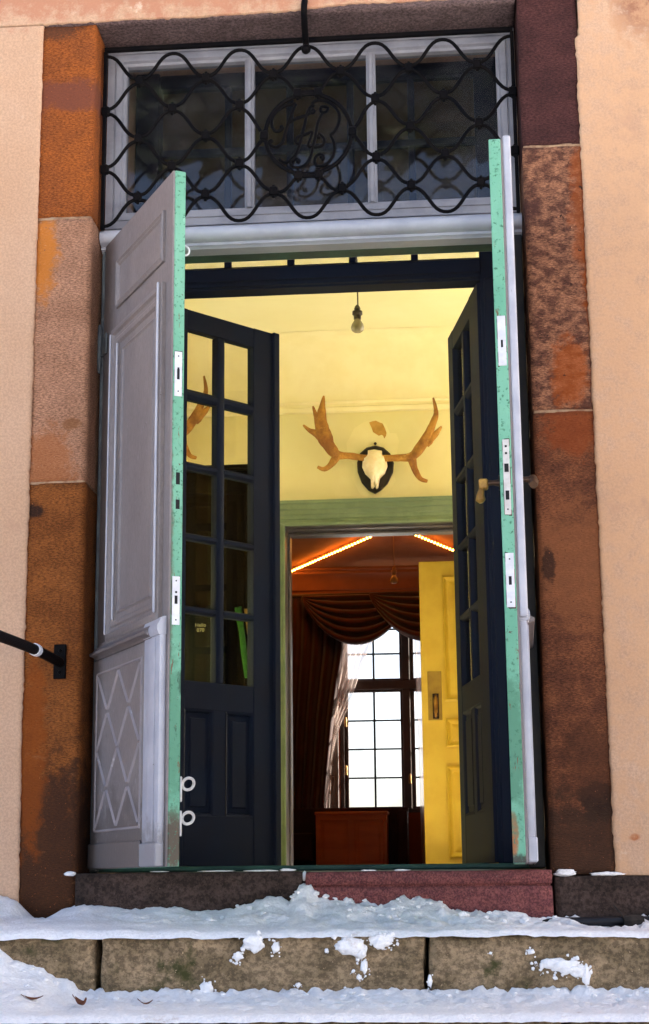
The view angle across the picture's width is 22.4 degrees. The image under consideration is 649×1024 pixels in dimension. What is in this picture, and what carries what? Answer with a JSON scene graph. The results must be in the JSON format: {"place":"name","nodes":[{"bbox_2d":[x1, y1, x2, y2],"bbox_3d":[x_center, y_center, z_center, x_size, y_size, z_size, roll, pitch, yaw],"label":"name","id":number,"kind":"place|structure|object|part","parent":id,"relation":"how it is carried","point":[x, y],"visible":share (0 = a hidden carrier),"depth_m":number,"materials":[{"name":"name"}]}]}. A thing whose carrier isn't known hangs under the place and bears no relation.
{"place":"outdoors","nodes":[
{"label":"outdoors","id":0,"kind":"place"},
{"bbox_2d":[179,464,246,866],"bbox_3d":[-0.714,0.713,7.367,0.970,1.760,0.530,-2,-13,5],"label":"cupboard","id":1,"kind":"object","parent":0,"point":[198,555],"visible":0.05,"depth_m":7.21,"materials":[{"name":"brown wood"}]},
{"bbox_3d":[-0.505,0.633,7.113,0.452,1.590,0.020,-2,-13,5],"label":"door","id":2,"kind":"part","parent":1,"relation":"part of","materials":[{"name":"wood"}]},
{"bbox_2d":[235,606,246,677],"bbox_3d":[-0.359,0.561,7.082,0.063,0.315,0.021,-2,-13,5],"label":"scarf","id":3,"kind":"object","parent":1,"relation":"hanging from","point":[242,637],"visible":0.78,"depth_m":7.07,"materials":[{"name":"green fabric"}]},
{"bbox_2d":[186,409,451,500],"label":"wall","id":4,"kind":"structure","parent":0,"point":[304,455],"depth_m":9.79,"materials":[{"name":"yellow paint"}]},
{"bbox_2d":[187,376,209,458],"bbox_3d":[-1.079,-0.551,9.857,0.824,0.587,0.157,-2,-13,5],"label":"antler trophy","id":5,"kind":"object","parent":4,"relation":"attached to","point":[198,414],"visible":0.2,"depth_m":9.77,"materials":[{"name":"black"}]},
{"bbox_2d":[187,326,453,417],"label":"cornice","id":6,"kind":"structure","parent":4,"relation":"attached to","point":[377,370],"depth_m":9.80,"materials":[{"name":"yellow paint"}]},
{"bbox_2d":[280,496,452,864],"bbox_3d":[0.466,0.997,9.552,1.554,2.147,0.356,-2,-13,5],"label":"doorway casing","id":7,"kind":"object","parent":4,"relation":"attached to","point":[373,517],"visible":0.48,"depth_m":9.65,"materials":[{"name":"green wood"}]},
{"bbox_2d":[303,396,441,493],"bbox_3d":[0.287,-0.409,9.704,0.824,0.587,0.157,-2,-13,5],"label":"antler trophy","id":8,"kind":"object","parent":4,"relation":"attached to","point":[375,465],"visible":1,"depth_m":9.66,"materials":[{"name":"black"}]},
{"bbox_2d":[185,252,478,335],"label":"ceiling","id":9,"kind":"structure","parent":0,"point":[379,309],"depth_m":9.20,"materials":[{"name":"yellow paint"}]},
{"bbox_2d":[351,257,363,332],"bbox_3d":[0.157,-1.141,7.959,0.064,0.568,0.062,-2,-13,5],"label":"pendant bulb","id":10,"kind":"object","parent":9,"relation":"hanging from","point":[357,325],"visible":0.8,"depth_m":7.90,"materials":[{"name":"brown"}]},
{"bbox_2d":[292,534,453,568],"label":"ceiling","id":11,"kind":"structure","parent":0,"point":[413,550],"depth_m":13.83,"materials":[{"name":"brown paint"}]},
{"bbox_2d":[292,537,370,571],"bbox_3d":[0.063,0.345,13.744,0.018,0.024,1.744,5,-14,-24],"label":"rope light","id":12,"kind":"object","parent":11,"relation":"attached to","point":[337,550],"visible":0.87,"depth_m":13.75,"materials":[{"name":"white"}]},
{"bbox_2d":[390,536,397,583],"bbox_3d":[0.547,0.353,12.938,0.064,0.435,0.062,-2,-13,5],"label":"pendant bulb","id":13,"kind":"object","parent":11,"relation":"hanging from","point":[394,579],"visible":0.88,"depth_m":12.89,"materials":[{"name":"brown"}]},
{"bbox_2d":[415,535,453,550],"bbox_3d":[0.926,0.259,13.399,0.018,0.024,1.005,-7,-14,28],"label":"rope light","id":14,"kind":"object","parent":11,"relation":"attached to","point":[425,538],"visible":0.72,"depth_m":13.34,"materials":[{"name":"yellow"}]},
{"bbox_2d":[338,689,424,863],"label":"wall","id":15,"kind":"structure","parent":0,"point":[416,839],"depth_m":14.12,"materials":[{"name":"brown wood"}]},
{"bbox_2d":[327,696,338,807],"bbox_3d":[0.043,1.754,14.388,0.150,1.680,0.045,-2,-13,5],"label":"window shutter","id":16,"kind":"object","parent":15,"relation":"attached to","point":[333,796],"depth_m":14.26,"materials":[{"name":"white fabric"}]},
{"bbox_2d":[292,565,418,593],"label":"cornice","id":17,"kind":"structure","parent":15,"relation":"attached to","point":[339,580],"depth_m":14.56,"materials":[{"name":"brown wood"}]},
{"bbox_2d":[339,628,423,812],"bbox_3d":[0.732,1.683,14.421,1.200,1.900,0.145,-2,-13,5],"label":"casement window","id":18,"kind":"structure","parent":15,"relation":"attached to","point":[406,684],"depth_m":14.40,"materials":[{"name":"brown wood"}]},
{"bbox_2d":[348,630,423,806],"label":"sky","id":19,"kind":"structure","parent":0,"point":[387,704],"materials":[{"name":"white"}]},
{"bbox_2d":[241,868,539,871],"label":"floor","id":20,"kind":"structure","parent":0,"point":[411,870],"depth_m":5.78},
{"bbox_2d":[419,561,461,863],"bbox_3d":[1.001,1.225,10.066,0.804,1.898,0.105,-2,-13,5],"label":"panel door","id":21,"kind":"structure","parent":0,"point":[442,800],"depth_m":10.09,"materials":[{"name":"yellow wood"}]},
{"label":"wall","id":22,"kind":"structure","parent":0,"visible":0},
{"bbox_2d":[292,591,418,597],"bbox_3d":[0.643,0.718,14.412,2.120,0.036,0.034,-2,-13,5],"label":"curtain rail","id":23,"kind":"object","parent":22,"relation":"attached to","point":[301,595],"visible":0.25,"depth_m":14.44,"materials":[{"name":"brown wood"}]},
{"bbox_2d":[292,598,343,808],"bbox_3d":[-0.117,1.930,14.239,0.646,2.406,0.090,-2,-13,5],"label":"curtain","id":24,"kind":"object","parent":23,"relation":"hanging from","point":[317,654],"visible":0.55,"depth_m":14.29,"materials":[{"name":"brown fabric"}]},
{"bbox_2d":[301,594,391,644],"bbox_3d":[0.279,0.939,14.297,0.971,0.446,0.099,-2,-13,5],"label":"curtain swag","id":25,"kind":"object","parent":23,"relation":"hanging from","point":[353,619],"visible":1,"depth_m":14.30,"materials":[{"name":"fabric"}]},
{"bbox_2d":[369,592,419,640],"bbox_3d":[0.881,0.901,14.191,0.991,0.439,0.100,-2,-13,5],"label":"curtain swag","id":26,"kind":"object","parent":23,"relation":"hanging from","point":[399,612],"visible":0.41,"depth_m":14.22,"materials":[{"name":"fabric"}]},
{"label":"snow ground","id":27,"kind":"structure","parent":0,"visible":0},
{"bbox_2d":[0,0,648,901],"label":"house wall","id":28,"kind":"structure","parent":27,"relation":"on","point":[612,48],"depth_m":5.25,"materials":[{"name":"paint"}]},
{"bbox_2d":[100,0,519,230],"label":"iron grille","id":29,"kind":"object","parent":28,"relation":"attached to","point":[305,39],"visible":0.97,"depth_m":5.54,"materials":[{"name":"black metal"}]},
{"bbox_2d":[19,0,615,917],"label":"stone surround","id":30,"kind":"object","parent":28,"relation":"attached to","point":[57,730],"visible":0.84,"depth_m":5.23,"materials":[{"name":"brown stone"}]},
{"bbox_2d":[0,630,66,678],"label":"handrail","id":31,"kind":"object","parent":30,"relation":"attached to","point":[57,658],"visible":1,"depth_m":4.90,"materials":[{"name":"metal"}]},
{"bbox_2d":[89,32,545,871],"bbox_3d":[-0.039,-0.267,5.395,1.415,2.825,0.176,-2,-13,5],"label":"door frame","id":32,"kind":"object","parent":30,"relation":"attached to","point":[335,230],"visible":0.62,"depth_m":5.55,"materials":[{"name":"paint"}]},
{"bbox_2d":[87,171,194,868],"bbox_3d":[-0.572,0.042,5.041,0.130,2.060,0.698,5,-14,-25],"label":"door leaf","id":33,"kind":"object","parent":32,"relation":"attached to","point":[137,818],"visible":1,"depth_m":4.91,"materials":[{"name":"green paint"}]},
{"bbox_2d":[476,135,537,864],"bbox_3d":[0.545,-0.012,4.878,0.177,2.072,0.695,-2,-13,6],"label":"door leaf","id":34,"kind":"object","parent":32,"relation":"attached to","point":[519,619],"visible":1,"depth_m":4.53,"materials":[{"name":"green paint"}]},
{"bbox_2d":[162,79,476,209],"bbox_3d":[-0.023,-1.371,6.296,1.240,0.610,0.019,-2,-13,5],"label":"roller blind","id":35,"kind":"object","parent":28,"relation":"attached to","point":[449,178],"visible":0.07,"depth_m":6.30,"materials":[{"name":"grey fabric"}]},
{"bbox_2d":[134,57,512,862],"bbox_3d":[0.005,-0.241,5.954,1.428,2.985,0.110,-2,-13,5],"label":"door frame","id":36,"kind":"object","parent":28,"relation":"attached to","point":[292,277],"visible":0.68,"depth_m":6.09,"materials":[{"name":"blue paint"}]},
{"bbox_2d":[179,308,280,865],"bbox_3d":[-0.401,0.266,6.173,0.585,2.090,0.056,11,-17,-42],"label":"glazed leaf","id":37,"kind":"object","parent":36,"relation":"attached to","point":[230,744],"visible":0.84,"depth_m":6.17,"materials":[{"name":"blue paint"}]},
{"bbox_2d":[448,283,498,863],"bbox_3d":[0.595,0.244,6.106,0.113,2.085,0.636,1,-13,-5],"label":"glazed leaf","id":38,"kind":"object","parent":36,"relation":"attached to","point":[479,824],"visible":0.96,"depth_m":6.07,"materials":[{"name":"blue paint"}]},
{"bbox_2d":[0,935,648,1023],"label":"stone steps","id":39,"kind":"structure","parent":27,"relation":"on","point":[308,964],"depth_m":4.44,"materials":[{"name":"stone"}]},
{"bbox_2d":[0,949,648,1023],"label":"snow","id":40,"kind":"structure","parent":39,"relation":"on","point":[577,1003],"depth_m":4.24,"materials":[{"name":"white snow"}]},
{"bbox_2d":[21,994,41,999],"bbox_3d":[-0.768,1.274,4.307,0.060,0.014,0.013,-1,-13,1],"label":"dead leaf","id":41,"kind":"object","parent":40,"relation":"on","point":[32,998],"visible":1,"depth_m":4.31,"materials":[{"name":"plant"}]},
{"bbox_2d":[72,994,86,1004],"bbox_3d":[-0.639,1.279,4.295,0.048,0.028,0.021,-10,-16,35],"label":"dead leaf","id":42,"kind":"object","parent":40,"relation":"on","point":[79,1001],"visible":1,"depth_m":4.30,"materials":[{"name":"brown plant"}]},
{"bbox_2d":[0,883,648,940],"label":"snow","id":43,"kind":"structure","parent":39,"relation":"on","point":[300,920],"depth_m":4.63,"materials":[{"name":"white snow"}]},
{"bbox_2d":[613,904,644,925],"bbox_3d":[0.860,1.150,4.666,0.107,0.066,0.053,-10,-16,35],"label":"branch stub","id":44,"kind":"object","parent":43,"relation":"on","point":[630,920],"visible":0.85,"depth_m":4.64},
{"bbox_2d":[22,868,648,1001],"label":"snow","id":45,"kind":"structure","parent":39,"relation":"on","point":[357,949],"depth_m":4.43,"materials":[{"name":"white snow"}]},
{"bbox_2d":[75,863,648,926],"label":"threshold","id":46,"kind":"object","parent":39,"relation":"on","point":[538,893],"visible":0.65,"depth_m":4.85,"materials":[{"name":"stone"}]},
{"bbox_2d":[543,916,648,925],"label":"hose","id":47,"kind":"object","parent":39,"relation":"on","point":[606,921],"visible":0.55,"depth_m":4.68,"materials":[{"name":"black rubber"}]},
{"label":"floor","id":48,"kind":"structure","parent":0,"visible":0},
{"bbox_2d":[293,807,409,864],"bbox_3d":[0.140,2.750,13.695,1.120,0.560,0.410,-2,-13,5],"label":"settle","id":49,"kind":"object","parent":48,"relation":"on","point":[304,835],"visible":0.4,"depth_m":13.80,"materials":[{"name":"brown wood"}]},
{"bbox_2d":[315,811,388,864],"bbox_3d":[0.235,2.768,13.683,0.610,0.517,0.270,-2,-13,5],"label":"chest","id":50,"kind":"object","parent":48,"relation":"on","point":[353,838],"visible":0.79,"depth_m":13.57,"materials":[{"name":"brown wood"}]}
]}

